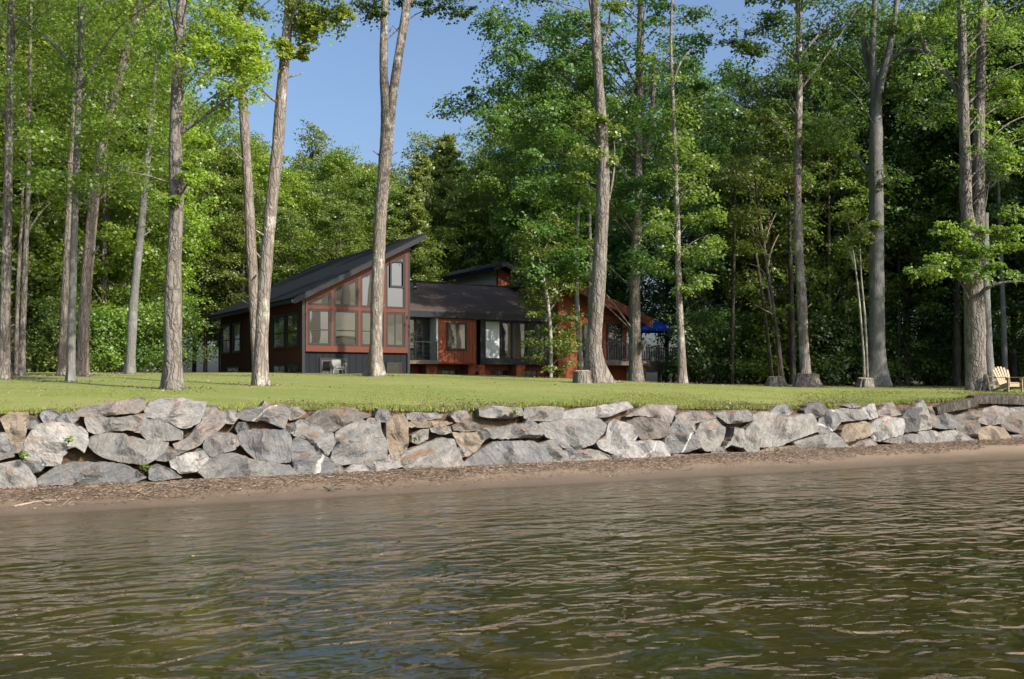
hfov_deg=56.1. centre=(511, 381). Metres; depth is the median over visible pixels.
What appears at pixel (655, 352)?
patio chair
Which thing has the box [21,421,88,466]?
boulder
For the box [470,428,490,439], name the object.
stone
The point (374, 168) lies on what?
broadleaf tree
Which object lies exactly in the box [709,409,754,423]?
boulder
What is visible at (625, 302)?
broadleaf tree
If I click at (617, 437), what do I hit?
boulder
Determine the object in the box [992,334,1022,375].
shrub
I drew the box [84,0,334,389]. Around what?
maple tree
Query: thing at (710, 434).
boulder
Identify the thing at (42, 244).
broadleaf tree
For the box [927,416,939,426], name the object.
stone
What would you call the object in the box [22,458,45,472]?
stone
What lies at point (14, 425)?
boulder
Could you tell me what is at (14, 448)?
stone
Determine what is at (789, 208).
slender tree
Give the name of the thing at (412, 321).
window
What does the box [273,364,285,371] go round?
window
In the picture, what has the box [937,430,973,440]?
boulder
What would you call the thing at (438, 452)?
boulder
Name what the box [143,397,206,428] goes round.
boulder
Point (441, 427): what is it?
stone
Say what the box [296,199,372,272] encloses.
broadleaf tree
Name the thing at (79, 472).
boulder
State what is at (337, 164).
broadleaf tree
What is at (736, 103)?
broadleaf tree
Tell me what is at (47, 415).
stone
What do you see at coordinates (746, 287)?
dead sapling
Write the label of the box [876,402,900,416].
boulder
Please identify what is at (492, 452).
boulder
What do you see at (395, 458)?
stone
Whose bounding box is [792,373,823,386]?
tree stump
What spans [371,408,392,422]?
stone
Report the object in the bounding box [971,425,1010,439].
boulder
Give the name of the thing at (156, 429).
boulder
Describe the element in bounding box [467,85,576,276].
broadleaf tree
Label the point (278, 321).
window
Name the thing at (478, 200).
maple tree
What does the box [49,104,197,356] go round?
broadleaf tree
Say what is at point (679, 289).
maple tree
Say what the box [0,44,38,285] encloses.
maple tree
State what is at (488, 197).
broadleaf tree
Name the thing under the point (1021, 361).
shrub
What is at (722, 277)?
broadleaf tree
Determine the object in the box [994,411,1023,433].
boulder
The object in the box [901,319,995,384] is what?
shrub
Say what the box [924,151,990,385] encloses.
slender tree
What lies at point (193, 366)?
broadleaf tree
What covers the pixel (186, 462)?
boulder
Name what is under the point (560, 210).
broadleaf tree
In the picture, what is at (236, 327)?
window
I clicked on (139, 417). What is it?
boulder
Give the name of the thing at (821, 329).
shrub
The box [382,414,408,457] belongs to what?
boulder
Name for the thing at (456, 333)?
window
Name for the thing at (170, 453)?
boulder
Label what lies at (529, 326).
window
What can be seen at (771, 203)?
broadleaf tree
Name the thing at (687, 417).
boulder
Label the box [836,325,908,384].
shrub
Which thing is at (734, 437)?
boulder
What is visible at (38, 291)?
shrub
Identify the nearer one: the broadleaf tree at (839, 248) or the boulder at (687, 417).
the boulder at (687, 417)
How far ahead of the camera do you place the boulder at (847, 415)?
25.54 m
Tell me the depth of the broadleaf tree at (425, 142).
78.35 m
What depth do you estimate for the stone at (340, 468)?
18.34 m
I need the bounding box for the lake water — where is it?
[0,460,1023,678]
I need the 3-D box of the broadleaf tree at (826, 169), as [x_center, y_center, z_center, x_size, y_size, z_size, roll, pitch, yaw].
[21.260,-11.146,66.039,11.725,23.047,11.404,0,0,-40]
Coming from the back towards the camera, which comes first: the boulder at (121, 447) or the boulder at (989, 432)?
the boulder at (989, 432)
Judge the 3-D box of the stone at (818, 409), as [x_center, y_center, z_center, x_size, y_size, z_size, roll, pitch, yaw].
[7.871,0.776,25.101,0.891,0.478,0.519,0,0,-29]
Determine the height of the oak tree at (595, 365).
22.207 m
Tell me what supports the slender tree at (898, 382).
on the lawn at (346, 380)
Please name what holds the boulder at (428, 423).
on the bank
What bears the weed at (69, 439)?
on the boulder at (43, 441)
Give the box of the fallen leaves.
[0,371,1023,406]
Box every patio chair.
[650,346,659,360]
[666,346,677,356]
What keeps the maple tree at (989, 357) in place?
on the lawn at (346, 380)
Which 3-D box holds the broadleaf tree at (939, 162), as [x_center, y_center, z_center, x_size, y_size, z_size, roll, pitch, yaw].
[25.844,-10.695,56.902,11.529,22.226,10.506,0,0,44]
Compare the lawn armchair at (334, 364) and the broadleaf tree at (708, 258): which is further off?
the broadleaf tree at (708, 258)
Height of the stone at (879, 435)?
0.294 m
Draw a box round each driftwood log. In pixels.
[933,397,978,414]
[966,393,1023,405]
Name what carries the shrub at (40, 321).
on the forest floor
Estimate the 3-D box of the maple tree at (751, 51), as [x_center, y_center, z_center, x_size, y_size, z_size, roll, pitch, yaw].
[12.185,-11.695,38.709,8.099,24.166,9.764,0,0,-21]
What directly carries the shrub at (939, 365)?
on the lawn at (346, 380)
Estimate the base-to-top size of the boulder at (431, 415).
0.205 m
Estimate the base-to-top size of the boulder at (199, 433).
0.726 m
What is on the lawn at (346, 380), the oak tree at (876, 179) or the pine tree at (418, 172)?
the oak tree at (876, 179)
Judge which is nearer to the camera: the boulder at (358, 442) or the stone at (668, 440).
the boulder at (358, 442)
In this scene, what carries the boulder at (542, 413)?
on the bank
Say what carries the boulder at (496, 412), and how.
on the bank
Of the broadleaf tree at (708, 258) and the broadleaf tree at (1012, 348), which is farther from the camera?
the broadleaf tree at (708, 258)
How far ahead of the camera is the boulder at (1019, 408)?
29.45 m
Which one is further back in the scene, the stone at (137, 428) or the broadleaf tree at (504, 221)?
the broadleaf tree at (504, 221)
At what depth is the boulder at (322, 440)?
18.30 m
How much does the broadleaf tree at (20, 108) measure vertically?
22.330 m
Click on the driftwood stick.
(22, 504)
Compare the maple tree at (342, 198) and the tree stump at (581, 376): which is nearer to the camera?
the tree stump at (581, 376)
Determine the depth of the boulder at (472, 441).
19.80 m
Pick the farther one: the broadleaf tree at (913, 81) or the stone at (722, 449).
the broadleaf tree at (913, 81)
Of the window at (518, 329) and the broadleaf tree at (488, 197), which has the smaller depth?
the window at (518, 329)
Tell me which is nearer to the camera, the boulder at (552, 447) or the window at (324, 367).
the boulder at (552, 447)
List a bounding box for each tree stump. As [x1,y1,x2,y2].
[572,370,591,383]
[764,376,787,385]
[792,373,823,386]
[854,377,874,386]
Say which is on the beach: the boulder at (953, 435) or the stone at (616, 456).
the stone at (616, 456)
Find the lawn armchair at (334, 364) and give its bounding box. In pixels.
[329,360,346,373]
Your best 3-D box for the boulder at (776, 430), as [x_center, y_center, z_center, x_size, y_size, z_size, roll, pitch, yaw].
[6.827,1.210,24.483,2.186,0.900,0.944,0,0,-26]
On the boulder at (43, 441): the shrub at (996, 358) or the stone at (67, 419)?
the stone at (67, 419)
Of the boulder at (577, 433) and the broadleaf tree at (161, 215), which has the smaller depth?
the boulder at (577, 433)
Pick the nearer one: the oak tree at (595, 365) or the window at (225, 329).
the oak tree at (595, 365)
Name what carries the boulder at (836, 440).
on the bank
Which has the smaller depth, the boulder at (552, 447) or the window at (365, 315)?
the boulder at (552, 447)
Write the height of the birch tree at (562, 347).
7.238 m
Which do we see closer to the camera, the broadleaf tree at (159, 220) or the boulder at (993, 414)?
the boulder at (993, 414)
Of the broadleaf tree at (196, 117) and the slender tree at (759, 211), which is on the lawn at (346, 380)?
the slender tree at (759, 211)
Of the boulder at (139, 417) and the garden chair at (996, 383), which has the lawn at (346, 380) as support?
the garden chair at (996, 383)
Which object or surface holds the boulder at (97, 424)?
on the bank
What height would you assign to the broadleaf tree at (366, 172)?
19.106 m
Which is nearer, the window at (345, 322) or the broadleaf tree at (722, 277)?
the window at (345, 322)
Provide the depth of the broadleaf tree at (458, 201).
67.41 m
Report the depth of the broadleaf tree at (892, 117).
53.76 m
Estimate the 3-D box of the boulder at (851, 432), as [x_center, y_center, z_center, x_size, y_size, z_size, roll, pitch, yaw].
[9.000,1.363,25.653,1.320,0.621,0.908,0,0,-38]
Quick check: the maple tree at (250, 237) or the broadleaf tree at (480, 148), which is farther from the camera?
the broadleaf tree at (480, 148)
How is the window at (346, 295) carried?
in the lake house
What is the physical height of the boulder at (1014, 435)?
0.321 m
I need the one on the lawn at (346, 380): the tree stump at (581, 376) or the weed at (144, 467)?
the tree stump at (581, 376)
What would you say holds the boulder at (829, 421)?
on the boulder at (836, 440)
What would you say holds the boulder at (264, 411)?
on the bank
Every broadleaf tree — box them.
[0,0,60,257]
[0,0,118,371]
[0,0,123,371]
[0,1,168,281]
[0,119,125,370]
[27,0,218,348]
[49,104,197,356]
[62,55,202,326]
[110,59,234,371]
[142,85,243,345]
[165,99,257,371]
[182,100,264,371]
[184,173,288,348]
[204,139,308,297]
[234,131,294,277]
[256,119,365,277]
[256,206,329,284]
[287,165,370,265]
[288,145,372,277]
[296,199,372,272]
[305,168,412,276]
[338,161,410,278]
[340,160,391,215]
[356,184,454,282]
[362,128,463,253]
[362,160,412,192]
[396,173,483,282]
[407,158,472,211]
[426,185,513,282]
[440,147,538,270]
[444,100,550,263]
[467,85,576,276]
[469,169,540,269]
[487,41,627,275]
[497,82,608,274]
[510,96,650,294]
[560,94,657,343]
[568,107,682,348]
[587,197,661,330]
[591,44,741,382]
[614,71,767,383]
[648,122,775,382]
[660,110,764,345]
[668,65,827,383]
[668,153,785,382]
[685,107,845,383]
[720,88,783,294]
[726,112,832,311]
[737,38,894,315]
[755,53,896,307]
[757,109,918,384]
[762,37,916,383]
[771,0,958,347]
[791,0,971,384]
[833,0,1023,384]
[843,134,961,385]
[859,28,1023,385]
[868,27,1006,383]
[882,6,1023,317]
[915,0,1023,381]
[933,0,1023,349]
[988,40,1023,314]
[995,128,1023,333]
[1003,122,1023,174]
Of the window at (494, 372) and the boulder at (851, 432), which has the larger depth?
the window at (494, 372)
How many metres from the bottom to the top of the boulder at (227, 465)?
0.492 m
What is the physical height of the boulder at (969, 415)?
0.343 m
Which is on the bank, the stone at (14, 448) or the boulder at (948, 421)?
the boulder at (948, 421)
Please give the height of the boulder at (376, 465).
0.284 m
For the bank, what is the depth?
19.21 m
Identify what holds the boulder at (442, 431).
on the bank
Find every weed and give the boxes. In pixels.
[18,452,28,459]
[63,436,74,443]
[139,463,151,471]
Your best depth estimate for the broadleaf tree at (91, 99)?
51.28 m
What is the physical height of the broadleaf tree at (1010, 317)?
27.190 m
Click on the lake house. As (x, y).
(473, 321)
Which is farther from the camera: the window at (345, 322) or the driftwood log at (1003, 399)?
the window at (345, 322)
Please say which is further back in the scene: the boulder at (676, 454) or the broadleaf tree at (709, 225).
the broadleaf tree at (709, 225)
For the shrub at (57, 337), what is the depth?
43.00 m
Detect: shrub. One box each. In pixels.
[0,243,116,371]
[0,287,76,371]
[11,285,106,371]
[14,274,99,371]
[42,317,116,371]
[76,303,161,371]
[108,326,152,371]
[110,294,217,371]
[654,292,765,383]
[669,289,783,384]
[688,316,759,383]
[715,325,788,384]
[721,307,821,384]
[771,301,837,383]
[774,302,868,385]
[784,285,906,385]
[821,310,911,385]
[823,328,896,384]
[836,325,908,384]
[886,337,923,384]
[891,315,962,385]
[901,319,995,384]
[909,309,1009,384]
[911,346,949,384]
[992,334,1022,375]
[994,332,1023,379]
[995,322,1023,384]
[999,330,1023,382]
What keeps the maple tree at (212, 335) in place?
on the forest floor
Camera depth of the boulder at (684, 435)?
22.50 m
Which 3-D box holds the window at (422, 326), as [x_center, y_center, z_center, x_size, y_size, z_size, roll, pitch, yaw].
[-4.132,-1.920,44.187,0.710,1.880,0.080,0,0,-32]
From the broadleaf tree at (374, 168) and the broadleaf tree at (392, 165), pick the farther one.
the broadleaf tree at (392, 165)
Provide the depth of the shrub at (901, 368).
52.47 m
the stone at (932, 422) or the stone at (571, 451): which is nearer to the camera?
the stone at (571, 451)
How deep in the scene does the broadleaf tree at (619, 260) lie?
79.47 m
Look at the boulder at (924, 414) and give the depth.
27.03 m
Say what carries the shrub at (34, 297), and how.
on the forest floor
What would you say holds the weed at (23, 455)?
on the boulder at (16, 473)
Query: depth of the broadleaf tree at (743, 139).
75.38 m
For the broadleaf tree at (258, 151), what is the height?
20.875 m
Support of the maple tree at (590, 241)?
on the forest floor
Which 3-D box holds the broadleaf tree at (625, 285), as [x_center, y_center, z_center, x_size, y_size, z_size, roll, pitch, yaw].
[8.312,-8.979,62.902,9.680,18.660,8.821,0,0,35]
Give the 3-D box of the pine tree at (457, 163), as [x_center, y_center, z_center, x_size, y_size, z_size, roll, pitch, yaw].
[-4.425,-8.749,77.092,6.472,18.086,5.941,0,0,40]
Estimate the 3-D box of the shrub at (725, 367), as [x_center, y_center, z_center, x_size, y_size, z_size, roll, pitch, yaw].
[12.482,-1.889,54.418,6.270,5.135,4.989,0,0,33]
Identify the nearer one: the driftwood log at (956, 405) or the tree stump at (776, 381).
the driftwood log at (956, 405)
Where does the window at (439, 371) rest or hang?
in the lake house
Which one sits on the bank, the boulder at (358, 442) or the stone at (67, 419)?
the boulder at (358, 442)
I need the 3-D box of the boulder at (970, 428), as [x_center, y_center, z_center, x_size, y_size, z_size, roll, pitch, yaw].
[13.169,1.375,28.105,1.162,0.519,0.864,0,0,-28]
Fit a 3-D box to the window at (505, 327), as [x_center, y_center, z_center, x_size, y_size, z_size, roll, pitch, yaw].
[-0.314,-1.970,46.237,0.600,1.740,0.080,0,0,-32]
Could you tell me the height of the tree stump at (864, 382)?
0.524 m
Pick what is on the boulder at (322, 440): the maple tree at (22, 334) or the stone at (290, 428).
the stone at (290, 428)
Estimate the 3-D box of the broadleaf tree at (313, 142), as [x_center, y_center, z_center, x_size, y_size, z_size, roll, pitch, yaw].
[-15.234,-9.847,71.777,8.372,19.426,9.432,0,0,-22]
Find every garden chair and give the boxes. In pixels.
[988,376,999,389]
[992,367,1023,391]
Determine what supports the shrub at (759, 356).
on the forest floor
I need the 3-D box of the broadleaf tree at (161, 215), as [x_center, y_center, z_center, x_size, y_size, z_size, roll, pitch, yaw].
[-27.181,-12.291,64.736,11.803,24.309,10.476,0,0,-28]
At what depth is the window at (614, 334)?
49.13 m
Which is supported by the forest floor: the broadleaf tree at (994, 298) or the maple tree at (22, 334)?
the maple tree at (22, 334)
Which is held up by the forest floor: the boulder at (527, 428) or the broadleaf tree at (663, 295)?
the broadleaf tree at (663, 295)
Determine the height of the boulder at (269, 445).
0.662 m
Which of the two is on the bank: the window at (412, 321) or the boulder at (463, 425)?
the boulder at (463, 425)
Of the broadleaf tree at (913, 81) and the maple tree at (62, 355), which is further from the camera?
the broadleaf tree at (913, 81)
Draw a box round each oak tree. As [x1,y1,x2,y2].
[462,0,643,382]
[792,0,988,386]
[846,0,1023,390]
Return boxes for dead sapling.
[737,214,794,375]
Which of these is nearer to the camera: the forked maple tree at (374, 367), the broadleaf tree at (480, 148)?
the forked maple tree at (374, 367)
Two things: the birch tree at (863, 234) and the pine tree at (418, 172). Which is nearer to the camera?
the birch tree at (863, 234)
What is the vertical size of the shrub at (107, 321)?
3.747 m
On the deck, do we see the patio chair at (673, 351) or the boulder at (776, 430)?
the patio chair at (673, 351)
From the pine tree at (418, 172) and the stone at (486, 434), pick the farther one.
the pine tree at (418, 172)
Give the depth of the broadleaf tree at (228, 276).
63.10 m
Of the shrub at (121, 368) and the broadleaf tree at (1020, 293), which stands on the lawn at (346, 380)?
the broadleaf tree at (1020, 293)
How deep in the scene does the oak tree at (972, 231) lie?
34.79 m
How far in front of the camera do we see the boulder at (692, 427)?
22.77 m
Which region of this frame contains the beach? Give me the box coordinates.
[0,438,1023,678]
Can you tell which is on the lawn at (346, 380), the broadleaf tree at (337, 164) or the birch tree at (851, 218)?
the birch tree at (851, 218)
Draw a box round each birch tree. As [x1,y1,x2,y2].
[506,210,588,377]
[839,209,876,377]
[848,218,883,377]
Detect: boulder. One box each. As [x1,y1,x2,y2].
[0,411,29,450]
[0,432,14,460]
[0,459,36,488]
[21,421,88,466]
[36,461,145,486]
[63,397,145,417]
[83,415,139,433]
[88,432,168,464]
[132,413,146,422]
[140,418,182,441]
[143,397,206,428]
[146,463,181,480]
[156,446,187,461]
[168,450,208,474]
[171,410,226,449]
[195,452,299,478]
[200,432,236,456]
[235,428,291,462]
[236,400,290,428]
[289,437,335,474]
[291,419,335,455]
[302,407,370,431]
[327,419,387,465]
[343,460,402,472]
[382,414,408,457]
[399,437,464,469]
[404,412,443,419]
[408,420,451,427]
[408,428,428,444]
[426,426,451,434]
[447,431,484,456]
[449,418,480,431]
[463,440,551,465]
[474,405,523,419]
[482,418,544,439]
[520,406,563,420]
[537,418,606,449]
[537,439,562,461]
[560,401,633,418]
[562,448,610,460]
[591,419,637,454]
[621,439,670,457]
[622,404,676,423]
[624,416,670,439]
[668,417,700,453]
[670,453,684,456]
[674,410,715,424]
[687,424,695,431]
[694,418,725,451]
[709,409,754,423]
[720,427,745,448]
[735,421,760,452]
[751,411,818,447]
[760,445,800,451]
[786,432,849,449]
[813,408,840,434]
[832,407,867,422]
[834,403,860,408]
[834,420,872,443]
[848,438,876,446]
[855,403,877,419]
[866,416,904,441]
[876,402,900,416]
[878,433,925,443]
[896,406,922,432]
[910,400,931,430]
[910,430,949,442]
[932,413,959,429]
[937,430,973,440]
[948,419,980,436]
[952,410,983,420]
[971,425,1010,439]
[976,405,1008,424]
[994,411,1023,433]
[1008,406,1023,411]
[1009,433,1023,437]
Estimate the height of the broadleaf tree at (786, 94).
19.808 m
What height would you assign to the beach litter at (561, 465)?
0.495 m
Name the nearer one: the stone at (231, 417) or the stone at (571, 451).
the stone at (231, 417)
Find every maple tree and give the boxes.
[0,0,90,375]
[0,0,121,379]
[0,0,147,375]
[0,0,208,362]
[0,0,214,381]
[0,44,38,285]
[0,158,49,374]
[55,0,220,376]
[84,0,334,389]
[84,78,232,371]
[102,0,281,373]
[131,0,313,366]
[184,153,278,358]
[222,152,325,290]
[250,0,359,385]
[307,162,374,259]
[349,0,477,376]
[426,0,758,381]
[445,167,509,268]
[529,176,595,369]
[555,147,623,317]
[632,0,732,383]
[707,0,922,372]
[971,138,1013,388]
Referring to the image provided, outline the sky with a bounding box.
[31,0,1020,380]
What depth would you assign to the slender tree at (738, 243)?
43.93 m
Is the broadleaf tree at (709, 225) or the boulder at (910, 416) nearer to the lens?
the boulder at (910, 416)
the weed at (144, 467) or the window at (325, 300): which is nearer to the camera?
the weed at (144, 467)
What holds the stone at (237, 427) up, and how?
on the bank
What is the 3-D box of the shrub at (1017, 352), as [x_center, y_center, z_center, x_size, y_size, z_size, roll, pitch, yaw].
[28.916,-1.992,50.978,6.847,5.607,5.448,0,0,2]
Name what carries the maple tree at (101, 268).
on the forest floor
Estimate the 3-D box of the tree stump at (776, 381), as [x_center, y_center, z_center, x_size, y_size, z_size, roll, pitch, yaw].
[10.835,0.058,39.482,1.037,0.525,1.085,0,0,0]
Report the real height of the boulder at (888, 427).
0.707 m
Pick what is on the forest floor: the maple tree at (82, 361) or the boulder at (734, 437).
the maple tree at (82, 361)
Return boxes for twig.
[323,482,340,490]
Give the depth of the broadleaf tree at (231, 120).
65.39 m
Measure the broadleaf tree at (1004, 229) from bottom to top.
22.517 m
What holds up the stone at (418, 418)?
on the boulder at (428, 423)
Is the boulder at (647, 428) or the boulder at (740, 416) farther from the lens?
the boulder at (740, 416)
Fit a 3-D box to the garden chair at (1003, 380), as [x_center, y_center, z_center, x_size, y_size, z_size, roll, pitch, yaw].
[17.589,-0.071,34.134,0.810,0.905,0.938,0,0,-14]
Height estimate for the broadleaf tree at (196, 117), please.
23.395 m
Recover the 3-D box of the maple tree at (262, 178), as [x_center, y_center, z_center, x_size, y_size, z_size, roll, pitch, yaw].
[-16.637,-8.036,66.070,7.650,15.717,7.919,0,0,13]
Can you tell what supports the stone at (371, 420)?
on the bank
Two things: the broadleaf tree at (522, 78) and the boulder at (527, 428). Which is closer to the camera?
the boulder at (527, 428)
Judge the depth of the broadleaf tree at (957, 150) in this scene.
52.51 m
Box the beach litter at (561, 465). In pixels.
[0,437,1023,509]
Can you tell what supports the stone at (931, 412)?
on the bank
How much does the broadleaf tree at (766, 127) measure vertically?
14.659 m
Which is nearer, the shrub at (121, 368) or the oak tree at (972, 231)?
the oak tree at (972, 231)
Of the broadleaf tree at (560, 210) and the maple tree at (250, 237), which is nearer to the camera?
the maple tree at (250, 237)
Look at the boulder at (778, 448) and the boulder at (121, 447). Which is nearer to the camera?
the boulder at (121, 447)
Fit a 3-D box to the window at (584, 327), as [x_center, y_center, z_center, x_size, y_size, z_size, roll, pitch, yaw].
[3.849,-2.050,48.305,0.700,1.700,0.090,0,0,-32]
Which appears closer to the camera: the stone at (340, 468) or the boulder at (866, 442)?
the stone at (340, 468)
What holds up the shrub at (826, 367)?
on the lawn at (346, 380)
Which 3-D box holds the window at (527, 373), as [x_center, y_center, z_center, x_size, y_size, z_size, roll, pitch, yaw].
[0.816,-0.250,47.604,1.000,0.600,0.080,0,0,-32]
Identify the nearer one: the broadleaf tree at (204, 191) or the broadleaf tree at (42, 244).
the broadleaf tree at (42, 244)
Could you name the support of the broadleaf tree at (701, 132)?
on the forest floor
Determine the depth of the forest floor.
40.52 m
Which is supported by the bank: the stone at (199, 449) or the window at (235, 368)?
the stone at (199, 449)
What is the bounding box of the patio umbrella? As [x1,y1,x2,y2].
[641,320,676,345]
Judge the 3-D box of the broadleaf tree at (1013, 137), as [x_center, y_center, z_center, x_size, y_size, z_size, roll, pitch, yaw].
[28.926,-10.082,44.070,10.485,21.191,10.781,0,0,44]
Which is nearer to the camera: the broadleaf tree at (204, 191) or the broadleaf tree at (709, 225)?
the broadleaf tree at (204, 191)
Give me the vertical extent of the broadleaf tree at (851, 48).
21.854 m
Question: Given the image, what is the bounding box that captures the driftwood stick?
[13,499,59,506]
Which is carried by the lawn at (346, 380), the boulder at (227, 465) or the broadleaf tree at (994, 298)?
the broadleaf tree at (994, 298)
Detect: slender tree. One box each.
[704,150,792,376]
[706,164,771,383]
[722,153,785,375]
[756,152,824,385]
[860,149,937,385]
[903,154,955,385]
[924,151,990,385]
[949,158,1023,376]
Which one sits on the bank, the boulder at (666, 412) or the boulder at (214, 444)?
the boulder at (666, 412)
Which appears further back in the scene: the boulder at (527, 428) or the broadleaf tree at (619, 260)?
the broadleaf tree at (619, 260)
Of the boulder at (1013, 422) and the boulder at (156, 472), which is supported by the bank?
the boulder at (156, 472)
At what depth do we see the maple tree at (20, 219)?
31.56 m
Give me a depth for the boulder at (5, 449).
15.82 m
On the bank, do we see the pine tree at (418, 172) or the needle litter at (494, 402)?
the needle litter at (494, 402)
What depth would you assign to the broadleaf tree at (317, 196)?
81.53 m
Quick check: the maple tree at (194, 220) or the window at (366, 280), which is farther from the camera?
the maple tree at (194, 220)
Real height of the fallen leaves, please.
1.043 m
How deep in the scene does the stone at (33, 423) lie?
16.15 m
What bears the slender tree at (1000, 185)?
on the lawn at (346, 380)
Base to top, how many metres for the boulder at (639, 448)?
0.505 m
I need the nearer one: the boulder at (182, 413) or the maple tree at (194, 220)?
the boulder at (182, 413)
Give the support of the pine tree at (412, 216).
on the forest floor
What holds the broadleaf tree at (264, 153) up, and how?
on the forest floor
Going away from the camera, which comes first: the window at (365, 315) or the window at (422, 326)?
the window at (365, 315)
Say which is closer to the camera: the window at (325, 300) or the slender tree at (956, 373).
the window at (325, 300)
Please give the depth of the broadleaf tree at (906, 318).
49.02 m
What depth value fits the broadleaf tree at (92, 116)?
52.17 m
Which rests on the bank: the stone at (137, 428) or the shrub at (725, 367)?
the stone at (137, 428)
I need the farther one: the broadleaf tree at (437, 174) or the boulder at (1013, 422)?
the broadleaf tree at (437, 174)
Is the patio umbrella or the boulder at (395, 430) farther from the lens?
the patio umbrella
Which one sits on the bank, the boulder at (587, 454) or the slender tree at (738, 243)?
the boulder at (587, 454)
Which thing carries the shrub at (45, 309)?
on the forest floor
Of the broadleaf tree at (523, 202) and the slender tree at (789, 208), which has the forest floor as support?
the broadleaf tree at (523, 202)
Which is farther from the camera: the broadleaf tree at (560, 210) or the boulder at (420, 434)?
the broadleaf tree at (560, 210)
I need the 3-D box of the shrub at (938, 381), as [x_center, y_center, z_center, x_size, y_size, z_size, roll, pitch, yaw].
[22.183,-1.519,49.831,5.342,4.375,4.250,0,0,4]
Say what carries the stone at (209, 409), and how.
on the bank
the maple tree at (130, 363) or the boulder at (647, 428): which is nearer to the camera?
the boulder at (647, 428)
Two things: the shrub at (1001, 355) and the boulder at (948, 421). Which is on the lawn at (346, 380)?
the shrub at (1001, 355)
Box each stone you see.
[9,441,23,453]
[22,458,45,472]
[23,418,39,430]
[39,409,60,422]
[56,411,78,425]
[132,422,142,432]
[192,448,207,459]
[201,405,220,421]
[222,409,240,424]
[227,438,240,446]
[232,422,249,434]
[274,411,282,419]
[280,422,296,434]
[288,406,305,420]
[335,465,344,472]
[363,418,376,423]
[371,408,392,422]
[384,454,402,463]
[408,412,427,423]
[432,423,447,433]
[447,410,470,422]
[457,447,471,456]
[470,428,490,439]
[562,447,578,458]
[608,454,621,459]
[658,436,677,446]
[703,447,726,453]
[766,404,792,415]
[798,402,828,418]
[864,431,884,441]
[925,406,938,418]
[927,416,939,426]
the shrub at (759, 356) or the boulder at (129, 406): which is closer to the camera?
the boulder at (129, 406)
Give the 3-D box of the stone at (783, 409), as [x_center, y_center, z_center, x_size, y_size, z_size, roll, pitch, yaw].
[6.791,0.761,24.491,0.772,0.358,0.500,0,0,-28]
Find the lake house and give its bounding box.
[205,233,651,380]
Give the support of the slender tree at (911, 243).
on the lawn at (346, 380)
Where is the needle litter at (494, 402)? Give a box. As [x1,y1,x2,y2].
[0,391,1012,475]
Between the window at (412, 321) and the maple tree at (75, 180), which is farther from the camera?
the window at (412, 321)
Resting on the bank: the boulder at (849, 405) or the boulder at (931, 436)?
the boulder at (931, 436)
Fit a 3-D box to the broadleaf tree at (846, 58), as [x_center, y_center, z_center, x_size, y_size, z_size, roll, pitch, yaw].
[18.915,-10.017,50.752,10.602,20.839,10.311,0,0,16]
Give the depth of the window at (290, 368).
40.89 m
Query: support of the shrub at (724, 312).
on the forest floor
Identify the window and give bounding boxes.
[221,324,230,353]
[226,366,239,371]
[232,322,241,352]
[272,314,285,349]
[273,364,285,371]
[286,312,299,347]
[286,363,299,372]
[308,292,330,305]
[308,309,330,344]
[319,358,346,372]
[334,279,357,306]
[334,310,357,345]
[361,272,371,306]
[361,311,382,345]
[386,256,404,308]
[386,312,404,346]
[386,362,401,373]
[410,318,414,359]
[415,319,429,359]
[437,369,458,374]
[446,322,466,350]
[492,370,507,375]
[500,322,510,357]
[512,322,525,358]
[522,370,536,376]
[526,323,544,358]
[583,323,587,356]
[606,323,622,360]
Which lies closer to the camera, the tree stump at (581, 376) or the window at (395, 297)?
the tree stump at (581, 376)
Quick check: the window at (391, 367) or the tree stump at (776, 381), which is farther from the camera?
the window at (391, 367)
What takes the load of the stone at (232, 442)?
on the bank
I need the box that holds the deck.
[602,343,719,383]
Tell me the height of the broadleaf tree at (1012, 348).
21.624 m
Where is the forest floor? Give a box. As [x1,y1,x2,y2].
[121,372,922,383]
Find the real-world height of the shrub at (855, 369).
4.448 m
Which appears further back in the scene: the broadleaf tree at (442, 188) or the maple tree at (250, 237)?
the broadleaf tree at (442, 188)
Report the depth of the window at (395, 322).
42.15 m
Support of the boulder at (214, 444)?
on the boulder at (227, 465)
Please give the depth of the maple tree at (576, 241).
40.93 m
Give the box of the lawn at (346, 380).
[0,372,1023,413]
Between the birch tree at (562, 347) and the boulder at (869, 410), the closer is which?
the boulder at (869, 410)
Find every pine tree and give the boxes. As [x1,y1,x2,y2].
[394,185,444,281]
[400,153,447,272]
[425,131,475,267]
[430,159,475,266]
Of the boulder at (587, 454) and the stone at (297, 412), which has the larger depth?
the boulder at (587, 454)
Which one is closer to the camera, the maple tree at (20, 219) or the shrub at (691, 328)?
the maple tree at (20, 219)
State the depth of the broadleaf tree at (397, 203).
65.40 m
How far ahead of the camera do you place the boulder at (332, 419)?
18.60 m
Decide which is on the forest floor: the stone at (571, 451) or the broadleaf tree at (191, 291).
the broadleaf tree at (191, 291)
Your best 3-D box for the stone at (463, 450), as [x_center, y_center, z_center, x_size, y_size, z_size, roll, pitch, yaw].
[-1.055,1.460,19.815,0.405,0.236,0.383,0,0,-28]
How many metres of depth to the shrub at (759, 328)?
48.27 m
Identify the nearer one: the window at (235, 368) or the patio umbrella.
the window at (235, 368)
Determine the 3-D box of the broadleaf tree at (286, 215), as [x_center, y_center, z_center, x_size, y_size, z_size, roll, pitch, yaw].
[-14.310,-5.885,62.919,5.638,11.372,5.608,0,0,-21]
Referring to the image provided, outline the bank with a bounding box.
[0,401,1018,479]

